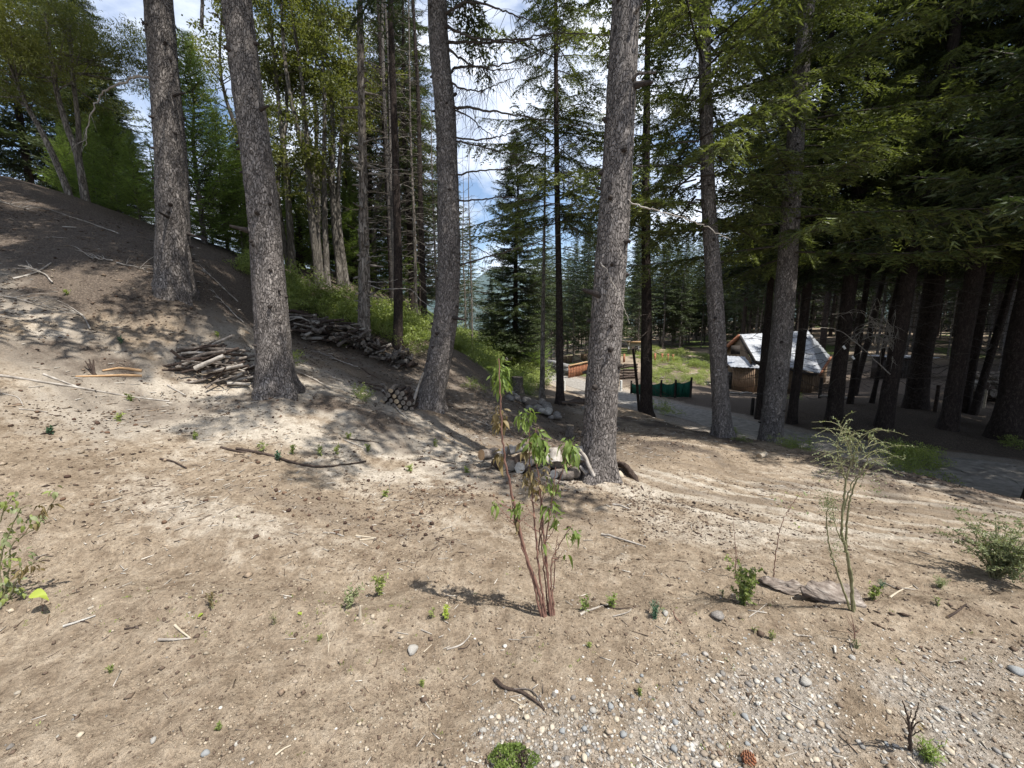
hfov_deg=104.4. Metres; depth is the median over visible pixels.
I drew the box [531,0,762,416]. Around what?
conifer tree
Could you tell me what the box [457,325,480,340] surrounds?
shrub
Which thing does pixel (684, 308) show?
conifer tree
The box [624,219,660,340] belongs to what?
conifer tree
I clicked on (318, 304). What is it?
shrub
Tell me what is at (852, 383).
conifer tree
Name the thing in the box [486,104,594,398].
conifer tree
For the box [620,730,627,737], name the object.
rock
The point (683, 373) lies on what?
shrub
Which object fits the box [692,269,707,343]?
conifer tree
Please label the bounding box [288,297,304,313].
shrub
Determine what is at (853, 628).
bare sprout
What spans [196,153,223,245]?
conifer tree
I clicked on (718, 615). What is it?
rock
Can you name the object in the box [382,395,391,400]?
round log
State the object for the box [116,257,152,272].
dead branch
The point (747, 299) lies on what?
conifer tree
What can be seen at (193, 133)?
conifer tree
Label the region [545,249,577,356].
conifer tree
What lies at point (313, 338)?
stacked log
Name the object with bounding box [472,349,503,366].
shrub
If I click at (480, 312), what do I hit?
conifer tree
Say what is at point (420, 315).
shrub
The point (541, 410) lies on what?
rock
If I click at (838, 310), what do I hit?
conifer tree
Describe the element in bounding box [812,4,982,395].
conifer tree
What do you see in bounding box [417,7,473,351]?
conifer tree
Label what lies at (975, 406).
conifer tree
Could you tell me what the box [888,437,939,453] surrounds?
shrub
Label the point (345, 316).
shrub
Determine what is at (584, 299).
conifer tree
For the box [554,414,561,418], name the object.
rock
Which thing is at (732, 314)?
conifer tree
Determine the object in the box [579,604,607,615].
stick
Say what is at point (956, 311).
conifer tree
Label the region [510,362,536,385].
shrub
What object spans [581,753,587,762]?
pebble
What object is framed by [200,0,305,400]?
conifer tree
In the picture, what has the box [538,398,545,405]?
rock
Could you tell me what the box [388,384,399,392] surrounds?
round log
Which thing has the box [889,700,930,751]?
dead shrub
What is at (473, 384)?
shrub
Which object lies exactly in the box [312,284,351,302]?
shrub
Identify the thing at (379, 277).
conifer tree
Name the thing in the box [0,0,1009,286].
sky
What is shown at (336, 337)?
stacked log
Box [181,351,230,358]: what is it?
stick
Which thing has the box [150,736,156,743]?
rock
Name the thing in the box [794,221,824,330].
conifer tree
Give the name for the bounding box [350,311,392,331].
shrub
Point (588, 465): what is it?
dead branch
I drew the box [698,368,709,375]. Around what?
shrub
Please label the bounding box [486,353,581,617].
sapling
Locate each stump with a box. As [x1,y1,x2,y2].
[511,376,524,393]
[565,424,574,436]
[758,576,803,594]
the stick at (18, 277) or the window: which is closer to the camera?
the stick at (18, 277)
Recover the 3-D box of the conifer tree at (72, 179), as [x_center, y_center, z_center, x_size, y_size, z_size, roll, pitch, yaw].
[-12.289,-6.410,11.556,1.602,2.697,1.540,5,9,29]
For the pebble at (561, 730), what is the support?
on the ground at (66, 346)
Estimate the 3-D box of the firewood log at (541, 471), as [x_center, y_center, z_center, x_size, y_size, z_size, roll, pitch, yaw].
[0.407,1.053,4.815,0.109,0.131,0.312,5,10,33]
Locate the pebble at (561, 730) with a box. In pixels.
[559,727,564,733]
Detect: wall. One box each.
[545,360,571,375]
[555,353,587,362]
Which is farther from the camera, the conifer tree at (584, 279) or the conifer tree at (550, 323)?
the conifer tree at (584, 279)
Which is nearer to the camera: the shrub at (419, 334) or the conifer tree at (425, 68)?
the shrub at (419, 334)
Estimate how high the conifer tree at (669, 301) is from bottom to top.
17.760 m
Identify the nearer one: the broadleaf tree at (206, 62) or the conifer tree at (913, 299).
the broadleaf tree at (206, 62)
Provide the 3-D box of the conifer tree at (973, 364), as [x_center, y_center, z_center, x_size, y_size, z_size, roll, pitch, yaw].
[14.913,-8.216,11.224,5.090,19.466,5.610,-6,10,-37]
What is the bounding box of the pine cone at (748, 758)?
[740,749,756,766]
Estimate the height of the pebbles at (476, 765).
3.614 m
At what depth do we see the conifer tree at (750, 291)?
37.16 m
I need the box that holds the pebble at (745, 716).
[741,712,748,720]
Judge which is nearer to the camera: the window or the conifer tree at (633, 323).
the window
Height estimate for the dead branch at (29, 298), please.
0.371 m
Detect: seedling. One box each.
[29,588,48,610]
[46,425,54,433]
[104,664,113,673]
[113,412,125,421]
[192,430,197,439]
[205,591,214,608]
[214,720,222,730]
[256,441,267,451]
[268,611,276,624]
[274,450,281,460]
[289,444,294,454]
[315,444,322,455]
[334,443,339,453]
[343,582,364,608]
[371,573,388,595]
[381,488,388,496]
[428,607,435,618]
[442,604,449,619]
[578,593,589,610]
[605,592,617,607]
[637,688,641,695]
[768,629,775,640]
[852,638,860,648]
[867,581,882,599]
[932,595,942,606]
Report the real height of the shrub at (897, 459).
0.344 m
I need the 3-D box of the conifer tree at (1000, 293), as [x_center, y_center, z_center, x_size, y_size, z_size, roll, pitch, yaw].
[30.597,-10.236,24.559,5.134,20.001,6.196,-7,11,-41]
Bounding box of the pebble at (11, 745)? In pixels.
[6,743,14,749]
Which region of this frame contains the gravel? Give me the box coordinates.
[13,485,1023,767]
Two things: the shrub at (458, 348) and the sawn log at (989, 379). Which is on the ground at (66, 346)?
the shrub at (458, 348)
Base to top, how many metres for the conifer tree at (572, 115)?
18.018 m
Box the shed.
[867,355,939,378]
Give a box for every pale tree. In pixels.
[0,0,105,195]
[0,0,176,198]
[0,0,180,201]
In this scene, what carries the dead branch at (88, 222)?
on the ground at (66, 346)
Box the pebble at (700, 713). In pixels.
[696,710,704,716]
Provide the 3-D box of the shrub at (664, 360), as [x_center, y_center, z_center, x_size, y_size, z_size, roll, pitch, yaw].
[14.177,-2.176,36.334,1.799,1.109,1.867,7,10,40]
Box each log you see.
[193,354,224,370]
[289,309,312,317]
[289,313,311,317]
[290,317,309,321]
[290,323,309,326]
[290,328,324,332]
[291,313,318,319]
[293,322,314,327]
[300,333,321,337]
[301,337,323,339]
[303,332,319,336]
[311,328,321,333]
[320,319,343,323]
[320,339,338,341]
[322,325,330,335]
[329,322,354,324]
[329,336,354,341]
[333,325,351,329]
[337,340,351,346]
[348,328,359,333]
[358,329,371,337]
[364,348,371,354]
[369,353,393,358]
[372,346,389,350]
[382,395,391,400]
[386,388,397,397]
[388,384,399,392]
[389,396,397,402]
[392,351,404,358]
[394,395,405,403]
[395,385,405,394]
[397,362,405,367]
[400,386,410,395]
[401,395,413,404]
[403,391,412,399]
[405,361,414,367]
[407,397,416,405]
[410,402,418,410]
[478,447,497,459]
[491,459,505,470]
[497,444,512,457]
[506,454,524,470]
[507,444,524,454]
[514,460,535,472]
[524,466,537,476]
[528,456,535,465]
[538,467,554,475]
[541,447,550,465]
[542,466,550,475]
[549,447,562,467]
[550,468,564,477]
[561,470,573,479]
[569,464,581,477]
[574,446,584,463]
[623,371,637,373]
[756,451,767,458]
[973,389,997,396]
[975,374,998,380]
[975,379,998,383]
[976,371,999,374]
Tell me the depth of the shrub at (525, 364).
21.51 m
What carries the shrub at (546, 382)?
on the ground at (66, 346)
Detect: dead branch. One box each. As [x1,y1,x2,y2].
[0,196,39,210]
[0,286,73,314]
[18,262,53,282]
[36,299,90,329]
[49,209,119,233]
[71,245,112,260]
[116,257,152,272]
[199,264,237,301]
[208,288,243,322]
[295,369,330,388]
[309,349,357,366]
[320,370,372,394]
[412,372,423,404]
[424,421,462,446]
[460,411,491,426]
[578,449,595,476]
[579,465,586,473]
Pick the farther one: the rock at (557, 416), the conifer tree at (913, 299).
the conifer tree at (913, 299)
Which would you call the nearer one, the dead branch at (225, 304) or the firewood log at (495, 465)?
the firewood log at (495, 465)
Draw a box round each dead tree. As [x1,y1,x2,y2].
[344,0,432,347]
[412,84,437,313]
[458,151,479,336]
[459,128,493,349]
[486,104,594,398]
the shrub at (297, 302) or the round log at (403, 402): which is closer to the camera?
the round log at (403, 402)
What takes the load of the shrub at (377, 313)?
on the ground at (66, 346)
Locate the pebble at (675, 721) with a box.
[672,718,678,724]
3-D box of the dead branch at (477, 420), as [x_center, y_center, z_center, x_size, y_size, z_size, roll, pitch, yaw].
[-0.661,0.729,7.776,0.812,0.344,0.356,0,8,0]
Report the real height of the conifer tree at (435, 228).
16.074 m
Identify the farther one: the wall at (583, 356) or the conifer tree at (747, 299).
the wall at (583, 356)
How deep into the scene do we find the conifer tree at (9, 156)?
15.14 m
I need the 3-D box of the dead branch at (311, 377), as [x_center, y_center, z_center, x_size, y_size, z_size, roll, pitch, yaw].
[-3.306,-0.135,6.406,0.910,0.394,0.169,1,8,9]
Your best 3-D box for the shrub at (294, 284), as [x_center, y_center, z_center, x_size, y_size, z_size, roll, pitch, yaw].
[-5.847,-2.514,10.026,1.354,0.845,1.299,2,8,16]
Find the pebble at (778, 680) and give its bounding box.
[774,677,781,683]
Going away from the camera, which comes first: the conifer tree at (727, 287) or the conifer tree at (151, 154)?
the conifer tree at (151, 154)
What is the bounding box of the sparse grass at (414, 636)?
[24,476,991,766]
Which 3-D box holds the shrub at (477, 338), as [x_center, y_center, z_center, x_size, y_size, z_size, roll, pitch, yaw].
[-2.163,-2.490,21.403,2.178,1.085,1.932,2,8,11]
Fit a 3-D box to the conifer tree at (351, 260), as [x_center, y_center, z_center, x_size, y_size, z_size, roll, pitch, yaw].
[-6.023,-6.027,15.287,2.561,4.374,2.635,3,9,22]
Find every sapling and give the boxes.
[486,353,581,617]
[770,492,808,576]
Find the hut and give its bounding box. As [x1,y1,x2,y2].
[626,341,640,353]
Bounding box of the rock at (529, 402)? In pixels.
[524,399,534,405]
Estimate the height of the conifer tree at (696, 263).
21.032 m
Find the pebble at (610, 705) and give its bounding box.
[608,701,613,709]
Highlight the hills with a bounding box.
[387,269,947,329]
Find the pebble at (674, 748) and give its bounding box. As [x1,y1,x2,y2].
[671,744,677,752]
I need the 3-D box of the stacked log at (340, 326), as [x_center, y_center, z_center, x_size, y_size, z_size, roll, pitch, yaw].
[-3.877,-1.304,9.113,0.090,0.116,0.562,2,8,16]
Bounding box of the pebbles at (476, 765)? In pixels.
[0,267,1023,767]
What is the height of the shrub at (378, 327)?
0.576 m
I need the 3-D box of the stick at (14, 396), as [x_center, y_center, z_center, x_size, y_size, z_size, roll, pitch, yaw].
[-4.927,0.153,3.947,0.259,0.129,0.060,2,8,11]
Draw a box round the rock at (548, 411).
[545,408,551,414]
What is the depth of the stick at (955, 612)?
2.23 m
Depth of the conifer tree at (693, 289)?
67.97 m
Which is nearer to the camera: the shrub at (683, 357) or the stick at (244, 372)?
the stick at (244, 372)
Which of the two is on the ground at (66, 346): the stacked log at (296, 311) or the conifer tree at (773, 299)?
the conifer tree at (773, 299)
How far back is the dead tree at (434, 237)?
14.31 m
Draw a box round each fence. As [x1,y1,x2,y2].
[568,361,587,377]
[630,377,692,397]
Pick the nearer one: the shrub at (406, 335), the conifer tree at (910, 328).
the shrub at (406, 335)
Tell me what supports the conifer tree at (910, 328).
on the ground at (66, 346)
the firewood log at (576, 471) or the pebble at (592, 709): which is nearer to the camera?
the pebble at (592, 709)
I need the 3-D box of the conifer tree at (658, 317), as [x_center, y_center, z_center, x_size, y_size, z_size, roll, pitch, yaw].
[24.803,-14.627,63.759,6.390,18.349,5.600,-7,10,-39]
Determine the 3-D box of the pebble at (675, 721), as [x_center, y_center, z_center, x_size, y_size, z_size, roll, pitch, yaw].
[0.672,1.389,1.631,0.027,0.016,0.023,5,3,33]
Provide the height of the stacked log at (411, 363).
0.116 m
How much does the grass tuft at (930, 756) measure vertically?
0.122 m
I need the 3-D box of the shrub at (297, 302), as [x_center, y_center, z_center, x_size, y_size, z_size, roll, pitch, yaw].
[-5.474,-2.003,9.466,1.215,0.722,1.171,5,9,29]
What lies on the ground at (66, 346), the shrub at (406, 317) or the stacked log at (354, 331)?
the shrub at (406, 317)
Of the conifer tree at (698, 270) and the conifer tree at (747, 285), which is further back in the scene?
the conifer tree at (698, 270)
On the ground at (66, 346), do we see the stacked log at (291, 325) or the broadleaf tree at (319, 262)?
the broadleaf tree at (319, 262)
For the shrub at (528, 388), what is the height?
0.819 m
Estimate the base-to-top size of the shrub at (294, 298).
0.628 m
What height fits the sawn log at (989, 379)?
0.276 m
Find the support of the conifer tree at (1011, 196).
on the ground at (66, 346)
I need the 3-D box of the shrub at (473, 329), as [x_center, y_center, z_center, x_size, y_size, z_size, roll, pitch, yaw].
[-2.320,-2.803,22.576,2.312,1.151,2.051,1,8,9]
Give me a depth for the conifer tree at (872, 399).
13.35 m
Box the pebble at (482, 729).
[479,727,486,732]
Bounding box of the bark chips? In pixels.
[0,188,1023,698]
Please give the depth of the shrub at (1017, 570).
2.63 m
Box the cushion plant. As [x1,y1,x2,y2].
[488,728,541,767]
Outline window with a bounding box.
[731,345,740,353]
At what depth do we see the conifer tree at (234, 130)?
12.89 m
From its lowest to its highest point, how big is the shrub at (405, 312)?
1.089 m
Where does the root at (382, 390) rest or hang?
on the ground at (66, 346)
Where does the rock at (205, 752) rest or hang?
on the ground at (66, 346)
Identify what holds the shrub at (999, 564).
on the ground at (66, 346)
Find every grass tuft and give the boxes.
[650,600,664,619]
[877,578,886,587]
[913,733,950,766]
[932,574,950,587]
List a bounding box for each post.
[750,398,754,414]
[818,378,822,397]
[933,385,940,411]
[982,390,987,407]
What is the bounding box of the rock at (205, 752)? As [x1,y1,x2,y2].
[200,749,209,756]
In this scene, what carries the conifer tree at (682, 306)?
on the ground at (66, 346)
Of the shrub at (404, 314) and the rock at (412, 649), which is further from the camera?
the shrub at (404, 314)
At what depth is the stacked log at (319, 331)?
9.00 m
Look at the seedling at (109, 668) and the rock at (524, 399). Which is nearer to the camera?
the seedling at (109, 668)
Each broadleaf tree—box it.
[176,0,303,170]
[181,0,339,272]
[224,0,379,287]
[253,2,357,268]
[267,0,406,286]
[300,30,400,271]
[317,17,435,286]
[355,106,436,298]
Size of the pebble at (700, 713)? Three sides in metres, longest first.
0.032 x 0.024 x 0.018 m
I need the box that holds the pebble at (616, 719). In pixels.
[614,716,619,722]
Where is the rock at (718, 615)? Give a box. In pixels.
[711,610,724,620]
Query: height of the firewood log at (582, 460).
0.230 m
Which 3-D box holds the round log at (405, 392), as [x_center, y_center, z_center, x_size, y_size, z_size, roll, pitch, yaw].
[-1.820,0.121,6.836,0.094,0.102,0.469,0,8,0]
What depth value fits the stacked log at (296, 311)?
9.35 m
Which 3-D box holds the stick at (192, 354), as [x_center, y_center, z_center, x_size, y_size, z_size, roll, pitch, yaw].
[-4.317,-0.452,5.482,0.051,0.184,0.545,8,11,44]
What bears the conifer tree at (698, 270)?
on the ground at (66, 346)
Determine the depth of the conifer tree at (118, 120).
13.80 m
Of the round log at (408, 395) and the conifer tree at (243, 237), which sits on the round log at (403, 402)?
the round log at (408, 395)
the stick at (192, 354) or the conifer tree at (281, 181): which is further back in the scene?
the conifer tree at (281, 181)
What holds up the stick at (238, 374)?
on the ground at (66, 346)
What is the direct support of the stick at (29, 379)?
on the ground at (66, 346)
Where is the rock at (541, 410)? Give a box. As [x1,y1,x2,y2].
[538,408,545,412]
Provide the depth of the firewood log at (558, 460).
4.74 m
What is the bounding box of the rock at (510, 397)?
[505,394,514,400]
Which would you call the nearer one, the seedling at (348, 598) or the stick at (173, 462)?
the seedling at (348, 598)
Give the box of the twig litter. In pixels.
[0,209,1023,767]
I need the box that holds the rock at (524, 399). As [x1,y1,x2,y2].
[522,397,530,402]
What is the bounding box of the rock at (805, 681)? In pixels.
[800,674,811,685]
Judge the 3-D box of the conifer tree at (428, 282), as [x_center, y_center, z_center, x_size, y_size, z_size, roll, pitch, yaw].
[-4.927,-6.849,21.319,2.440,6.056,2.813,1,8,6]
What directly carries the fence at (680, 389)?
on the ground at (66, 346)
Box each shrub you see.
[222,258,249,273]
[230,260,249,274]
[231,249,249,268]
[245,247,319,284]
[285,263,312,291]
[285,272,312,297]
[285,275,316,297]
[286,272,308,297]
[286,281,311,306]
[287,289,308,313]
[287,292,302,304]
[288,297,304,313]
[289,270,342,299]
[291,283,344,310]
[292,349,306,366]
[300,295,326,312]
[301,299,331,313]
[302,295,349,317]
[304,281,338,298]
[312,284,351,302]
[313,301,390,329]
[315,297,356,318]
[317,307,341,318]
[322,279,373,310]
[329,280,357,306]
[340,292,380,322]
[348,382,374,400]
[349,296,423,326]
[350,304,388,322]
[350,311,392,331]
[352,287,393,315]
[352,321,383,335]
[371,316,392,335]
[371,323,415,345]
[372,296,393,319]
[372,307,420,333]
[373,305,419,324]
[379,299,430,328]
[381,306,421,327]
[386,318,430,346]
[386,324,430,348]
[392,318,426,333]
[403,306,432,329]
[403,311,432,335]
[404,311,432,335]
[404,339,428,355]
[407,315,431,333]
[454,330,486,353]
[454,337,469,351]
[454,339,478,353]
[455,330,487,357]
[456,329,475,345]
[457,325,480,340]
[459,324,489,334]
[460,347,501,365]
[461,376,488,389]
[467,342,500,360]
[469,328,488,344]
[471,342,500,363]
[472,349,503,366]
[484,361,504,370]
[489,363,522,380]
[500,352,523,368]
[507,359,535,372]
[507,367,535,389]
[509,376,539,393]
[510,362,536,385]
[527,366,555,385]
[530,368,551,383]
[531,380,549,389]
[533,368,555,385]
[652,373,664,381]
[653,376,672,383]
[653,397,672,409]
[656,355,675,363]
[658,403,685,414]
[666,354,682,362]
[668,375,686,382]
[669,360,682,366]
[674,353,687,360]
[674,370,691,377]
[676,349,689,355]
[678,374,698,382]
[684,359,701,367]
[685,359,703,367]
[696,376,709,385]
[697,361,709,368]
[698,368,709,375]
[731,433,752,442]
[768,433,801,446]
[782,432,822,451]
[810,411,917,611]
[867,443,930,467]
[876,464,902,470]
[879,437,916,454]
[885,461,917,472]
[886,453,909,468]
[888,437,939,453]
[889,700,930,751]
[890,438,956,470]
[898,455,964,485]
[906,444,946,461]
[908,446,954,467]
[930,504,1023,582]
[993,434,1023,449]
[1002,549,1023,579]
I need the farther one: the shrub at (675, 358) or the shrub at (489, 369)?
the shrub at (675, 358)
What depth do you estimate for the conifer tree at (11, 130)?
20.24 m
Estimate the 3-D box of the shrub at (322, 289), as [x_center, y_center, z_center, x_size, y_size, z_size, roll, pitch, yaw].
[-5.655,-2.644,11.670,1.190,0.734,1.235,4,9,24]
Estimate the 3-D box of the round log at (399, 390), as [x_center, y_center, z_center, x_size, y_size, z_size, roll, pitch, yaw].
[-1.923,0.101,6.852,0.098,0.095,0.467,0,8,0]
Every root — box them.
[85,359,96,374]
[381,389,408,418]
[617,461,643,490]
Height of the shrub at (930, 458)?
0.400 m
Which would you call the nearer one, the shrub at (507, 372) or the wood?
the shrub at (507, 372)
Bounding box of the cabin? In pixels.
[727,331,831,393]
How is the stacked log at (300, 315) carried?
on the stacked log
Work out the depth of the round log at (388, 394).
6.62 m
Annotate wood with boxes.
[623,279,1008,339]
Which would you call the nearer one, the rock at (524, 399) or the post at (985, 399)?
the rock at (524, 399)
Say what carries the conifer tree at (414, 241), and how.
on the ground at (66, 346)
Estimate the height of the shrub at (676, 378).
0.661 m
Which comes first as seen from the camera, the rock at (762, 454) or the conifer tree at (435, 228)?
the rock at (762, 454)
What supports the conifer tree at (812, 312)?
on the ground at (66, 346)
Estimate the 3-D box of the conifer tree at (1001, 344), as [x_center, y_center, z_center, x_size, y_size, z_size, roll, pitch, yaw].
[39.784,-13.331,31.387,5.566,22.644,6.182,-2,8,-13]
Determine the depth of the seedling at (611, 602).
2.32 m
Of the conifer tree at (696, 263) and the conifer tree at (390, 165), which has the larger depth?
the conifer tree at (696, 263)
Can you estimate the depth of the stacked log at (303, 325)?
9.08 m
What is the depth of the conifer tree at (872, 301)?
40.51 m
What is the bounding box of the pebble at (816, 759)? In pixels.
[812,756,819,762]
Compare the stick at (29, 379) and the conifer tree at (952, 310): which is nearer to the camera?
the stick at (29, 379)
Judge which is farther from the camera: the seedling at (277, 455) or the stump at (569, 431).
the stump at (569, 431)
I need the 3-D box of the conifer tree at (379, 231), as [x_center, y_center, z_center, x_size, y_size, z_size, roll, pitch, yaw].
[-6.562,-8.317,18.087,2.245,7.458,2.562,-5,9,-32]
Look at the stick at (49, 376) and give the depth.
4.41 m
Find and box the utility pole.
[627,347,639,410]
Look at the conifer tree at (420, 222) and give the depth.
13.77 m
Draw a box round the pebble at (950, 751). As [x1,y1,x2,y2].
[943,746,954,755]
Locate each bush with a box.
[0,485,64,607]
[724,554,763,605]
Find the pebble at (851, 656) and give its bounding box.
[848,654,855,660]
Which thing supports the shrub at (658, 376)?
on the ground at (66, 346)
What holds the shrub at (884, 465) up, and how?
on the ground at (66, 346)
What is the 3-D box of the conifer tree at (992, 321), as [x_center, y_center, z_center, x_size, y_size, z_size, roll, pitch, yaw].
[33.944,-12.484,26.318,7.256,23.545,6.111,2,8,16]
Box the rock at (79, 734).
[76,731,84,737]
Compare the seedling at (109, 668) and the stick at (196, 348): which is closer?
the seedling at (109, 668)
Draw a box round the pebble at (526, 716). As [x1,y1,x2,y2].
[523,714,529,719]
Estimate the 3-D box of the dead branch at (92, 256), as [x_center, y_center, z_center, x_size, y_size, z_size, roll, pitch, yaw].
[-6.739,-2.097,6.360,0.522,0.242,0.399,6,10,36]
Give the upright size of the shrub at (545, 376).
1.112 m
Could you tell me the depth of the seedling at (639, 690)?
1.75 m
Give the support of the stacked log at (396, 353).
on the stacked log
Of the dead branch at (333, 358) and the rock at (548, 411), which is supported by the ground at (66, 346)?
the dead branch at (333, 358)
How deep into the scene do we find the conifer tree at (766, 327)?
11.90 m
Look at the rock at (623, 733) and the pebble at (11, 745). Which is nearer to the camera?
the pebble at (11, 745)
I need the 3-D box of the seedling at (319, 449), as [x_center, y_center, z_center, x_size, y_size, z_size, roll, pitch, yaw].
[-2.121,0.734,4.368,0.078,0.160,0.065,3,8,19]
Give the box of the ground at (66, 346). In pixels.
[0,176,1023,767]
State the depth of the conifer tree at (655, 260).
65.78 m
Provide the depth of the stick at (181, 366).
5.29 m
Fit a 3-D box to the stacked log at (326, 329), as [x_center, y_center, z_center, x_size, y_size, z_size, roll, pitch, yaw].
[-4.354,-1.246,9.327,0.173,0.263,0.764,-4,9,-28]
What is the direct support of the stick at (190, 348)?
on the stick at (195, 352)
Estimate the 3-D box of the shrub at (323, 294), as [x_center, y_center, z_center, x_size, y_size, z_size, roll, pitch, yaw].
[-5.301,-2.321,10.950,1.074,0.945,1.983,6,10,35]
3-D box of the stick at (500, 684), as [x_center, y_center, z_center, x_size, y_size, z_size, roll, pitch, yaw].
[0.030,1.388,1.779,0.288,0.038,0.038,5,10,33]
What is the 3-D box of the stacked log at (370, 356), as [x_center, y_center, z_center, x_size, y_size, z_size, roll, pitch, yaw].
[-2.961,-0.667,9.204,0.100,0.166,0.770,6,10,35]
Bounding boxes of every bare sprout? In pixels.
[731,522,740,578]
[845,613,865,641]
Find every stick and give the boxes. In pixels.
[0,374,169,401]
[3,393,23,406]
[12,263,51,279]
[42,373,75,385]
[63,615,95,627]
[75,374,141,376]
[102,367,141,371]
[157,637,189,640]
[159,458,187,468]
[162,357,202,366]
[167,384,186,395]
[168,363,212,369]
[170,349,220,359]
[173,624,190,638]
[175,344,222,358]
[175,359,228,368]
[176,344,216,352]
[176,347,223,350]
[177,363,209,369]
[180,369,201,373]
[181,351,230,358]
[181,360,230,364]
[183,374,217,383]
[185,356,234,359]
[191,349,225,357]
[198,347,239,361]
[202,363,243,373]
[203,365,248,377]
[205,373,229,388]
[206,367,239,372]
[210,367,226,381]
[211,347,250,351]
[211,354,254,366]
[211,375,235,383]
[212,334,233,344]
[215,359,253,366]
[220,446,248,451]
[225,353,247,356]
[225,375,253,381]
[226,372,243,377]
[227,382,249,385]
[229,371,248,374]
[231,375,252,380]
[235,447,366,466]
[275,745,290,756]
[344,439,370,450]
[356,535,375,538]
[358,381,383,387]
[447,633,471,649]
[493,677,545,710]
[497,684,547,714]
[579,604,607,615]
[600,603,629,608]
[601,533,646,547]
[612,503,629,509]
[754,718,768,735]
[889,586,912,598]
[946,603,966,617]
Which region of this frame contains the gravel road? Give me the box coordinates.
[507,358,1023,497]
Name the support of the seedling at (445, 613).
on the ground at (66, 346)
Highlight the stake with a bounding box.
[358,605,361,619]
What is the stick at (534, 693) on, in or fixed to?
on the stick at (500, 684)
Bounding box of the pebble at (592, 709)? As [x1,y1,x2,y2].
[589,706,595,712]
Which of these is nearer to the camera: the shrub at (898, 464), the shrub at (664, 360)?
the shrub at (898, 464)
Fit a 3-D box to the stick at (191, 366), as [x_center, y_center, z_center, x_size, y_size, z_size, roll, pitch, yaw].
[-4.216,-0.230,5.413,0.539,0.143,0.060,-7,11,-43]
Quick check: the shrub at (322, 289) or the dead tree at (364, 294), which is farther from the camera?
the shrub at (322, 289)
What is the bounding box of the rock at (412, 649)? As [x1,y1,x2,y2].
[408,644,418,655]
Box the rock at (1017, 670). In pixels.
[1007,665,1023,675]
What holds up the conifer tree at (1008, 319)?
on the ground at (66, 346)
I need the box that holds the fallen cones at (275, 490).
[0,250,735,549]
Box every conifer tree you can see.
[0,0,73,189]
[0,0,127,205]
[0,22,55,177]
[0,102,37,171]
[24,0,152,212]
[35,119,98,198]
[52,113,122,209]
[70,0,206,305]
[70,101,152,214]
[89,75,153,224]
[100,129,154,219]
[113,26,247,243]
[141,133,153,223]
[145,173,199,231]
[190,105,248,250]
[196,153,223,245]
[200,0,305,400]
[208,144,248,253]
[209,124,286,253]
[264,92,287,179]
[270,101,307,238]
[281,159,331,269]
[283,131,334,270]
[295,144,342,271]
[318,105,351,271]
[320,0,452,349]
[320,167,387,282]
[324,0,436,303]
[327,156,378,269]
[336,0,429,305]
[342,0,436,257]
[345,0,608,414]
[345,1,379,279]
[347,0,425,300]
[347,0,466,312]
[348,133,385,260]
[369,0,435,314]
[369,214,420,299]
[372,185,417,280]
[377,0,437,328]
[379,1,437,258]
[400,6,435,310]
[400,136,479,320]
[403,210,437,306]
[416,195,463,315]
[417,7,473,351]
[417,161,460,303]
[426,162,470,296]
[431,184,478,312]
[457,0,662,404]
[458,217,484,333]
[467,128,555,368]
[473,287,486,342]
[480,283,503,347]
[518,278,551,367]
[520,311,552,373]
[522,0,919,437]
[529,206,561,342]
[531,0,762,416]
[537,253,553,352]
[540,244,572,359]
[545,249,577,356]
[552,245,587,362]
[552,248,579,354]
[561,246,572,349]
[562,0,730,484]
[564,238,584,318]
[564,246,589,353]
[568,242,588,347]
[569,222,595,353]
[570,208,598,345]
[570,269,589,350]
[577,241,594,342]
[578,242,593,346]
[580,245,595,333]
[622,249,635,342]
[622,268,640,340]
[623,223,657,339]
[624,215,663,340]
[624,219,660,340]
[626,0,1023,443]
[651,227,666,325]
[651,255,661,324]
[652,209,683,348]
[652,243,675,343]
[652,244,680,338]
[659,237,702,348]
[662,222,688,345]
[665,244,688,343]
[669,235,699,347]
[679,244,705,341]
[681,238,701,344]
[685,1,896,419]
[687,249,708,347]
[689,260,706,339]
[690,232,702,337]
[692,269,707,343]
[693,239,704,335]
[694,1,847,384]
[695,215,729,345]
[701,0,982,424]
[706,231,733,335]
[716,0,1023,426]
[721,126,773,334]
[724,238,755,338]
[727,275,759,333]
[727,291,764,352]
[732,202,773,332]
[734,235,767,333]
[735,122,777,331]
[739,0,1023,428]
[756,227,814,312]
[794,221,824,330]
[795,0,1000,403]
[795,193,840,330]
[799,75,863,349]
[809,291,831,333]
[809,293,831,331]
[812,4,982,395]
[815,288,833,331]
[816,0,1021,409]
[816,281,840,336]
[822,0,1023,499]
[823,285,859,334]
[825,0,1022,378]
[826,2,1020,403]
[832,188,872,338]
[854,142,896,346]
[855,276,892,327]
[857,179,894,354]
[862,275,892,343]
[864,0,1023,248]
[865,0,1023,431]
[872,0,1023,375]
[875,0,1023,443]
[876,183,948,348]
[879,276,946,354]
[884,0,1016,413]
[891,25,1019,415]
[893,271,953,350]
[896,41,1017,394]
[917,287,956,336]
[937,203,1013,219]
[938,68,991,358]
[939,278,993,337]
[939,287,961,337]
[945,274,1018,378]
[945,278,1008,353]
[949,288,960,336]
[954,286,1006,356]
[966,132,1017,371]
[988,277,1007,352]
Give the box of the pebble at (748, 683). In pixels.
[745,681,752,687]
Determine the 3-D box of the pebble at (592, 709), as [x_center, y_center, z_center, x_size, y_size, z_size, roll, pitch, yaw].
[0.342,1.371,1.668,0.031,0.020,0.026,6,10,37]
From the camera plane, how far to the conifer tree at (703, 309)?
65.10 m
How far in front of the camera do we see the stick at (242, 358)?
5.64 m

